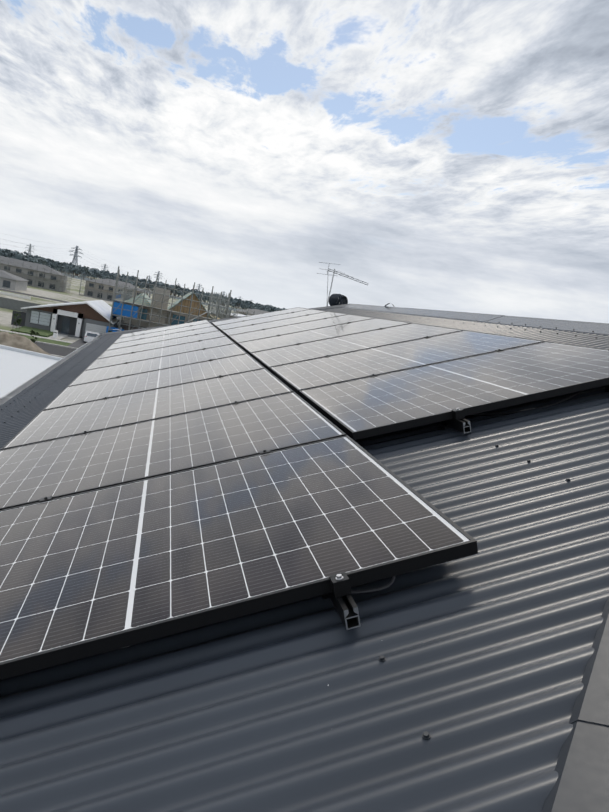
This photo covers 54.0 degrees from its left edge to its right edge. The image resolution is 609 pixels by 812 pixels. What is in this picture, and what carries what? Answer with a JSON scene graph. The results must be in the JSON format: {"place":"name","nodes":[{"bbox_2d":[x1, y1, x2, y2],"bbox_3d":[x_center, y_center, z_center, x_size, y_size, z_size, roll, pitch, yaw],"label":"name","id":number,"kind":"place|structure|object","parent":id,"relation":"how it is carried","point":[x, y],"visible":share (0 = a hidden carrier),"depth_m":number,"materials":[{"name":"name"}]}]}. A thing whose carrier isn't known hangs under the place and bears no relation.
{"place":"outdoors","nodes":[
{"label":"outdoors","id":0,"kind":"place"},
{"bbox_2d":[0,345,61,397],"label":"neighbouring roof","id":1,"kind":"structure","parent":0,"point":[18,367],"depth_m":31.99,"materials":[{"name":"grey metal"}]},
{"bbox_2d":[0,289,69,302],"bbox_3d":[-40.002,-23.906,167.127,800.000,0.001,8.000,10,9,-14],"label":"back street","id":2,"kind":"structure","parent":0,"point":[34,296],"depth_m":158.84,"materials":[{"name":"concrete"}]},
{"bbox_2d":[34,342,75,355],"bbox_3d":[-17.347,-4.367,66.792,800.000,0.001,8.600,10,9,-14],"label":"street","id":3,"kind":"structure","parent":0,"point":[56,350],"depth_m":65.28,"materials":[{"name":"grey asphalt"}]},
{"bbox_2d":[48,334,67,339],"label":"house path","id":4,"kind":"structure","parent":0,"point":[60,336],"depth_m":76.71,"materials":[{"name":"concrete"}]},
{"bbox_2d":[68,338,86,347],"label":"house driveway","id":5,"kind":"structure","parent":0,"point":[78,343],"depth_m":73.44,"materials":[{"name":"grey concrete"}]},
{"bbox_2d":[84,331,98,341],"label":"car","id":6,"kind":"object","parent":5,"relation":"on","point":[89,336],"visible":0.54,"depth_m":75.78,"materials":[{"name":"white paint"}]},
{"bbox_2d":[0,273,241,341],"bbox_3d":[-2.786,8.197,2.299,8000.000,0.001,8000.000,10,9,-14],"label":"ground","id":7,"kind":"structure","parent":0,"point":[72,295],"depth_m":178.07,"materials":[{"name":"beige soil"}]},
{"bbox_2d":[0,270,27,290],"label":"house block","id":8,"kind":"structure","parent":7,"relation":"on","point":[9,281],"depth_m":165.16,"materials":[{"name":"white paint"}]},
{"bbox_2d":[0,291,30,299],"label":"silt fences","id":9,"kind":"object","parent":7,"relation":"on","point":[15,295],"visible":0.22,"depth_m":138.93,"materials":[{"name":"white fabric"}]},
{"bbox_2d":[12,313,21,333],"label":"street tree","id":10,"kind":"object","parent":7,"relation":"on","point":[17,320],"visible":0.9,"depth_m":69.16,"materials":[{"name":"green plant"}]},
{"bbox_2d":[0,331,51,355],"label":"dirt mound","id":11,"kind":"object","parent":7,"relation":"on","point":[16,341],"visible":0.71,"depth_m":54.48,"materials":[{"name":"beige soil"}]},
{"bbox_2d":[11,326,53,337],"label":"lawn","id":12,"kind":"structure","parent":7,"relation":"on","point":[41,332],"depth_m":76.19,"materials":[{"name":"green plant"}]},
{"bbox_2d":[0,256,66,291],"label":"terrace row","id":13,"kind":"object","parent":7,"relation":"on","point":[30,270],"visible":0.71,"depth_m":217.25,"materials":[{"name":"grey tile"}]},
{"bbox_2d":[30,330,39,344],"bbox_3d":[-26.114,-6.076,57.521,0.930,2.461,0.958,10,9,-14],"label":"street tree","id":14,"kind":"object","parent":7,"relation":"on","point":[34,333],"visible":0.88,"depth_m":57.45,"materials":[{"name":"green plant"}]},
{"bbox_2d":[0,259,72,291],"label":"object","id":15,"kind":"object","parent":7,"relation":"on","point":[68,276],"visible":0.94,"depth_m":216.12,"materials":[{"name":"silver metal"}]},
{"bbox_2d":[0,329,73,342],"bbox_3d":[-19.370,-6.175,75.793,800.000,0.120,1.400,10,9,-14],"label":"footpaths","id":16,"kind":"structure","parent":7,"relation":"on","point":[36,336],"depth_m":72.33,"materials":[{"name":"concrete"}]},
{"bbox_2d":[0,331,74,347],"bbox_3d":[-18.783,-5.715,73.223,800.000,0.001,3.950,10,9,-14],"label":"verge","id":17,"kind":"structure","parent":7,"relation":"on","point":[50,341],"depth_m":70.53,"materials":[{"name":"green plant"}]},
{"bbox_2d":[53,330,57,337],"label":"letterbox","id":18,"kind":"object","parent":7,"relation":"on","point":[55,333],"visible":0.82,"depth_m":74.59,"materials":[{"name":"white"}]},
{"bbox_2d":[37,341,77,357],"bbox_3d":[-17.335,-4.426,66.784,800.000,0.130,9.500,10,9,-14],"label":"street kerbs","id":19,"kind":"structure","parent":7,"relation":"on","point":[57,345],"depth_m":68.16,"materials":[{"name":"concrete"}]},
{"bbox_2d":[0,297,122,328],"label":"lot fences","id":20,"kind":"object","parent":7,"relation":"on","point":[12,304],"visible":0.04,"depth_m":103.45,"materials":[{"name":"grey metal"}]},
{"bbox_2d":[11,300,119,337],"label":"house","id":21,"kind":"structure","parent":7,"relation":"on","point":[76,319],"depth_m":80.89,"materials":[{"name":"grey paint"}]},
{"bbox_2d":[84,279,145,303],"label":"terrace row","id":22,"kind":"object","parent":7,"relation":"on","point":[104,291],"visible":0.5,"depth_m":228.41,"materials":[{"name":"grey tile"}]},
{"bbox_2d":[79,274,151,302],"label":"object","id":23,"kind":"object","parent":7,"relation":"on","point":[149,295],"visible":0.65,"depth_m":226.46,"materials":[{"name":"silver metal"}]},
{"bbox_2d":[123,287,210,329],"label":"house under construction","id":24,"kind":"structure","parent":7,"relation":"on","point":[173,315],"depth_m":84.46,"materials":[{"name":"wood"}]},
{"bbox_2d":[106,266,231,332],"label":"scaffolding","id":25,"kind":"object","parent":7,"relation":"on","point":[122,310],"visible":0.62,"depth_m":81.97,"materials":[{"name":"silver metal"}]},
{"bbox_2d":[218,307,237,318],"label":"house","id":26,"kind":"structure","parent":7,"relation":"on","point":[229,313],"depth_m":89.68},
{"bbox_2d":[209,312,249,318],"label":"house","id":27,"kind":"structure","parent":7,"relation":"on","point":[239,315],"depth_m":121.11,"materials":[{"name":"white"}]},
{"bbox_2d":[235,309,267,314],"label":"terrace row","id":28,"kind":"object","parent":7,"relation":"on","point":[257,311],"visible":0.04,"depth_m":253.03,"materials":[{"name":"grey tile"}]},
{"bbox_2d":[2,233,252,301],"bbox_3d":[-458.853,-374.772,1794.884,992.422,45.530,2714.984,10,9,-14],"label":"transmission pylons","id":29,"kind":"object","parent":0,"point":[76,255],"visible":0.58,"depth_m":1229.75,"materials":[{"name":"silver metal"}]},
{"bbox_2d":[62,273,242,310],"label":"houses","id":30,"kind":"structure","parent":0,"point":[76,277],"depth_m":727.05,"materials":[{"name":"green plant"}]},
{"bbox_2d":[1,250,284,311],"bbox_3d":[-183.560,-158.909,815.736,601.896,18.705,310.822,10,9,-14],"label":"hill trees","id":31,"kind":"object","parent":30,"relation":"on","point":[85,271],"visible":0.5,"depth_m":712.74,"materials":[{"name":"green plant"}]},
{"bbox_2d":[0,0,608,322],"label":"sky","id":32,"kind":"structure","parent":0,"point":[448,155],"materials":[{"name":"white"}]},
{"bbox_3d":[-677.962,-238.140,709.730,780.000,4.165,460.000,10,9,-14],"label":"hill","id":33,"kind":"structure","parent":0,"visible":0},
{"bbox_2d":[0,248,89,276],"bbox_3d":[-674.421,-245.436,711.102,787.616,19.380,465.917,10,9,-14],"label":"hill trees","id":34,"kind":"object","parent":33,"relation":"on","point":[29,259],"visible":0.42,"depth_m":640.80,"materials":[{"name":"green plant"}]},
{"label":"house walls","id":35,"kind":"object","parent":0,"visible":0},
{"bbox_2d":[0,335,98,405],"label":"gutter fascia","id":36,"kind":"structure","parent":35,"relation":"on","point":[11,394],"depth_m":8.09,"materials":[{"name":"grey metal"}]},
{"bbox_2d":[0,308,608,811],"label":"roof","id":37,"kind":"object","parent":35,"relation":"on","point":[314,704],"visible":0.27,"depth_m":1.27,"materials":[{"name":"grey metal"}]},
{"bbox_2d":[99,304,348,335],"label":"roof ridge","id":38,"kind":"structure","parent":37,"relation":"on","point":[317,308],"depth_m":13.21,"materials":[{"name":"grey metal"}]},
{"bbox_2d":[1,309,596,739],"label":"roof screws","id":39,"kind":"object","parent":37,"relation":"attached to","point":[425,733],"visible":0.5,"depth_m":2.00,"materials":[{"name":"grey metal"}]},
{"bbox_2d":[329,294,347,305],"bbox_3d":[0.664,-2.013,12.213,0.445,0.562,0.445,10,9,-14],"label":"roof vent","id":40,"kind":"object","parent":37,"relation":"on","point":[339,299],"visible":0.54,"depth_m":12.08,"materials":[{"name":"black metal"}]},
{"bbox_2d":[317,262,367,305],"bbox_3d":[0.834,-2.292,12.315,1.254,1.038,0.640,4,12,-44],"label":"tv antenna","id":41,"kind":"object","parent":37,"relation":"on","point":[334,270],"visible":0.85,"depth_m":11.99,"materials":[{"name":"silver metal"}]},
{"bbox_2d":[321,385,608,629],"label":"mounting rails","id":42,"kind":"object","parent":37,"relation":"on","point":[346,607],"visible":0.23,"depth_m":1.41,"materials":[{"name":"black metal"}]},
{"bbox_2d":[39,312,503,597],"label":"panel clamps","id":43,"kind":"object","parent":42,"relation":"attached to","point":[340,584],"visible":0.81,"depth_m":1.43,"materials":[{"name":"black metal"}]},
{"bbox_2d":[0,307,608,679],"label":"solar panels","id":44,"kind":"object","parent":42,"relation":"on","point":[177,503],"visible":1,"depth_m":2.44,"materials":[{"name":"black"}]},
{"bbox_2d":[351,576,394,592],"bbox_3d":[0.087,0.458,1.519,0.306,0.052,0.057,-12,13,-10],"label":"cable","id":45,"kind":"object","parent":44,"relation":"attached to","point":[391,582],"visible":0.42,"depth_m":1.51,"materials":[{"name":"grey plastic"}]},
{"bbox_2d":[123,390,583,647],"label":"panel cables","id":46,"kind":"object","parent":42,"relation":"attached to","point":[513,412],"depth_m":2.88,"materials":[{"name":"black plastic"}]},
{"bbox_2d":[340,304,608,335],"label":"ridge cap","id":47,"kind":"object","parent":37,"relation":"on","point":[577,326],"visible":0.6,"depth_m":5.96,"materials":[{"name":"grey metal"}]},
{"bbox_2d":[542,598,608,811],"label":"hip cap","id":48,"kind":"object","parent":37,"relation":"on","point":[582,770],"visible":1,"depth_m":0.97,"materials":[{"name":"grey metal"}]}
]}

